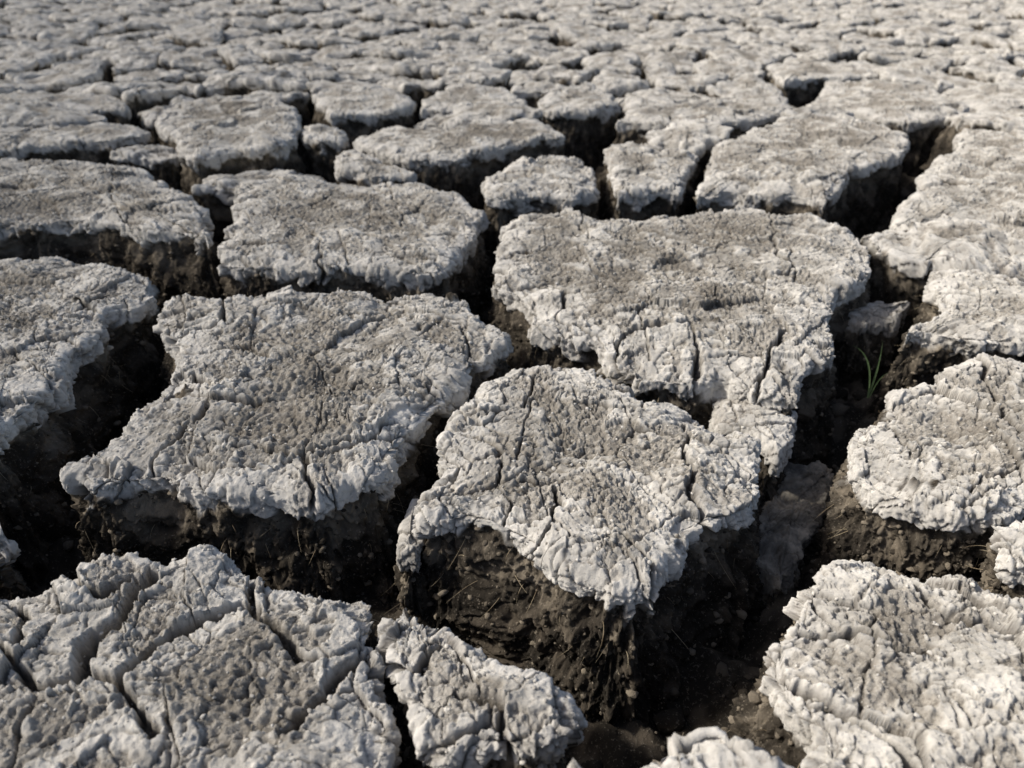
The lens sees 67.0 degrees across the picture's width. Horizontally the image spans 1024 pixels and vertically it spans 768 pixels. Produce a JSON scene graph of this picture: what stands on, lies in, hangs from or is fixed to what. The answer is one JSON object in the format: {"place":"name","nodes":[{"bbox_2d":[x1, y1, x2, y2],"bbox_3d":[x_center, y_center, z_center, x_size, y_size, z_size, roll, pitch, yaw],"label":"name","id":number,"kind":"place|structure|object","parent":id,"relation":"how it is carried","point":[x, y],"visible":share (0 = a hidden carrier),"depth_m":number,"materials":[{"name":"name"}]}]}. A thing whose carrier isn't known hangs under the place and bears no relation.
{"place":"outdoors","nodes":[
{"label":"outdoors","id":0,"kind":"place"},
{"bbox_2d":[32,163,916,767],"bbox_3d":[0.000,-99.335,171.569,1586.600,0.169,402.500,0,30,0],"label":"ground","id":1,"kind":"structure","parent":0,"point":[626,743],"depth_m":0.60,"materials":[{"name":"soil"}]},
{"bbox_2d":[0,90,131,125],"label":"mud clod","id":2,"kind":"object","parent":1,"relation":"on","point":[112,109],"visible":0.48,"depth_m":1.91,"materials":[{"name":"grey soil"}]},
{"bbox_2d":[0,122,153,165],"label":"mud clod","id":3,"kind":"object","parent":1,"relation":"on","point":[97,142],"visible":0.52,"depth_m":1.60,"materials":[{"name":"grey soil"}]},
{"bbox_2d":[0,256,165,590],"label":"mud clod","id":4,"kind":"object","parent":1,"relation":"on","point":[61,414],"visible":0.82,"depth_m":0.79,"materials":[{"name":"grey soil"}]},
{"bbox_2d":[0,157,224,309],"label":"mud clod","id":5,"kind":"object","parent":1,"relation":"on","point":[16,242],"visible":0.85,"depth_m":1.15,"materials":[{"name":"grey soil"}]},
{"bbox_2d":[110,144,182,190],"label":"mud clod","id":6,"kind":"object","parent":1,"relation":"on","point":[157,162],"visible":0.43,"depth_m":1.52,"materials":[{"name":"grey soil"}]},
{"bbox_2d":[0,544,401,767],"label":"mud clod","id":7,"kind":"object","parent":1,"relation":"on","point":[182,675],"visible":0.91,"depth_m":0.44,"materials":[{"name":"grey soil"}]},
{"bbox_2d":[155,94,306,205],"bbox_3d":[-0.638,-0.547,1.808,0.373,0.203,0.810,-15,33,-24],"label":"mud clod","id":8,"kind":"object","parent":1,"relation":"on","point":[217,134],"visible":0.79,"depth_m":1.59,"materials":[{"name":"grey soil"}]},
{"bbox_2d":[59,285,513,603],"bbox_3d":[-0.199,0.047,0.785,0.440,0.185,0.428,0,30,0],"label":"mud clod","id":9,"kind":"object","parent":1,"relation":"on","point":[243,495],"visible":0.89,"depth_m":0.66,"materials":[{"name":"grey soil"}]},
{"bbox_2d":[300,123,349,183],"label":"mud clod","id":10,"kind":"object","parent":1,"relation":"on","point":[324,146],"visible":0.56,"depth_m":1.62,"materials":[{"name":"grey soil"}]},
{"bbox_2d":[217,174,494,325],"bbox_3d":[-0.252,-0.192,1.207,0.471,0.186,0.514,0,30,0],"label":"mud clod","id":11,"kind":"object","parent":1,"relation":"on","point":[389,280],"visible":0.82,"depth_m":1.08,"materials":[{"name":"grey soil"}]},
{"bbox_2d":[312,84,415,149],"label":"mud clod","id":12,"kind":"object","parent":1,"relation":"on","point":[353,113],"visible":0.59,"depth_m":1.87,"materials":[{"name":"grey soil"}]},
{"bbox_2d":[334,149,416,186],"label":"mud clod","id":13,"kind":"object","parent":1,"relation":"on","point":[354,167],"visible":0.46,"depth_m":1.41,"materials":[{"name":"grey soil"}]},
{"bbox_2d":[394,499,428,617],"bbox_3d":[-0.078,0.138,0.628,0.034,0.075,0.073,0,30,0],"label":"mud chunk","id":14,"kind":"object","parent":1,"relation":"on","point":[410,549],"visible":0.7,"depth_m":0.60,"materials":[{"name":"grey soil"}]},
{"bbox_2d":[353,117,565,209],"bbox_3d":[-0.107,-0.450,1.656,0.483,0.190,0.335,-5,31,-9],"label":"mud clod","id":15,"kind":"object","parent":1,"relation":"on","point":[463,160],"visible":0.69,"depth_m":1.57,"materials":[{"name":"grey soil"}]},
{"bbox_2d":[35,293,897,767],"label":"soil rubble","id":16,"kind":"object","parent":1,"relation":"on","point":[669,719],"visible":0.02,"depth_m":0.58,"materials":[{"name":"brown soil"}]},
{"bbox_2d":[419,83,518,121],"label":"mud clod","id":17,"kind":"object","parent":1,"relation":"on","point":[450,99],"visible":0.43,"depth_m":1.99,"materials":[{"name":"grey soil"}]},
{"bbox_2d":[375,608,587,767],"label":"mud clod","id":18,"kind":"object","parent":1,"relation":"on","point":[528,712],"visible":0.88,"depth_m":0.42,"materials":[{"name":"grey soil"}]},
{"bbox_2d":[0,226,1023,767],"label":"soil crumbs","id":19,"kind":"object","parent":1,"relation":"on","point":[632,694],"visible":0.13,"depth_m":0.61,"materials":[{"name":"brown soil"}]},
{"bbox_2d":[481,154,600,266],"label":"mud clod","id":20,"kind":"object","parent":1,"relation":"on","point":[541,184],"visible":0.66,"depth_m":1.28,"materials":[{"name":"grey soil"}]},
{"bbox_2d":[538,81,620,169],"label":"mud clod","id":21,"kind":"object","parent":1,"relation":"on","point":[582,119],"visible":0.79,"depth_m":1.87,"materials":[{"name":"grey soil"}]},
{"bbox_2d":[412,364,765,725],"bbox_3d":[0.063,0.122,0.676,0.333,0.179,0.311,18,35,28],"label":"mud clod","id":22,"kind":"object","parent":1,"relation":"on","point":[657,490],"visible":0.94,"depth_m":0.59,"materials":[{"name":"grey soil"}]},
{"bbox_2d":[596,141,698,220],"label":"mud clod","id":23,"kind":"object","parent":1,"relation":"on","point":[641,182],"visible":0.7,"depth_m":1.38,"materials":[{"name":"grey soil"}]},
{"bbox_2d":[487,205,871,465],"bbox_3d":[0.228,-0.061,0.981,0.560,0.188,0.569,0,30,0],"label":"mud clod","id":24,"kind":"object","parent":1,"relation":"on","point":[662,366],"visible":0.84,"depth_m":0.90,"materials":[{"name":"grey soil"}]},
{"bbox_2d":[610,96,792,146],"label":"mud clod","id":25,"kind":"object","parent":1,"relation":"on","point":[743,116],"visible":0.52,"depth_m":1.78,"materials":[{"name":"grey soil"}]},
{"bbox_2d":[708,397,797,502],"bbox_3d":[0.233,0.056,0.755,0.078,0.081,0.113,-19,35,-29],"label":"mud chunk","id":26,"kind":"object","parent":1,"relation":"on","point":[730,424],"visible":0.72,"depth_m":0.72,"materials":[{"name":"grey soil"}]},
{"bbox_2d":[756,460,833,606],"bbox_3d":[0.253,0.141,0.720,0.071,0.081,0.195,15,33,24],"label":"mud chunk","id":27,"kind":"object","parent":1,"relation":"on","point":[790,526],"visible":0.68,"depth_m":0.69,"materials":[{"name":"grey soil"}]},
{"bbox_2d":[693,112,909,237],"bbox_3d":[0.565,-0.393,1.541,0.369,0.186,0.818,22,37,33],"label":"mud clod","id":28,"kind":"object","parent":1,"relation":"on","point":[842,170],"visible":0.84,"depth_m":1.44,"materials":[{"name":"grey soil"}]},
{"bbox_2d":[765,56,878,107],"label":"mud clod","id":29,"kind":"object","parent":1,"relation":"on","point":[798,82],"visible":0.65,"depth_m":2.30,"materials":[{"name":"grey soil"}]},
{"bbox_2d":[856,343,890,397],"bbox_3d":[0.373,-0.014,0.811,0.044,0.068,0.010,0,30,0],"label":"grass sprout","id":30,"kind":"object","parent":1,"relation":"on","point":[869,387],"depth_m":0.82,"materials":[{"name":"green plant"}]},
{"bbox_2d":[838,301,909,374],"bbox_3d":[0.464,-0.065,0.985,0.121,0.077,0.062,-25,38,-36],"label":"mud chunk","id":31,"kind":"object","parent":1,"relation":"on","point":[870,322],"visible":0.97,"depth_m":0.96,"materials":[{"name":"grey soil"}]},
{"bbox_2d":[727,559,1023,767],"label":"mud clod","id":32,"kind":"object","parent":1,"relation":"on","point":[970,741],"visible":0.94,"depth_m":0.44,"materials":[{"name":"grey soil"}]},
{"bbox_2d":[811,86,969,177],"bbox_3d":[0.925,-0.629,1.952,0.404,0.187,0.366,18,35,28],"label":"mud clod","id":33,"kind":"object","parent":1,"relation":"on","point":[918,120],"visible":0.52,"depth_m":1.84,"materials":[{"name":"grey soil"}]},
{"bbox_2d":[799,352,1023,585],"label":"mud clod","id":34,"kind":"object","parent":1,"relation":"on","point":[939,518],"visible":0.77,"depth_m":0.63,"materials":[{"name":"grey soil"}]},
{"bbox_2d":[867,268,1023,418],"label":"mud clod","id":35,"kind":"object","parent":1,"relation":"on","point":[976,342],"visible":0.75,"depth_m":0.85,"materials":[{"name":"grey soil"}]},
{"bbox_2d":[889,128,1023,239],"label":"mud clod","id":36,"kind":"object","parent":1,"relation":"on","point":[1004,203],"visible":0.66,"depth_m":1.32,"materials":[{"name":"grey soil"}]},
{"bbox_2d":[978,521,1023,598],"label":"mud clod","id":37,"kind":"object","parent":1,"relation":"on","point":[1009,572],"visible":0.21,"depth_m":0.53,"materials":[{"name":"grey soil"}]},
{"bbox_2d":[0,0,1023,767],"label":"cracked mud field","id":38,"kind":"structure","parent":0,"point":[148,62],"depth_m":2.62,"materials":[{"name":"grey soil"}]},
{"bbox_2d":[0,171,1003,766],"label":"dry grass roots","id":39,"kind":"object","parent":38,"relation":"on","point":[512,547],"visible":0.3,"depth_m":0.61,"materials":[{"name":"plant"}]},
{"bbox_2d":[0,128,1023,767],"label":"mud crumbs","id":40,"kind":"object","parent":38,"relation":"on","point":[556,692],"visible":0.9,"depth_m":0.68,"materials":[{"name":"grey soil"}]}
]}

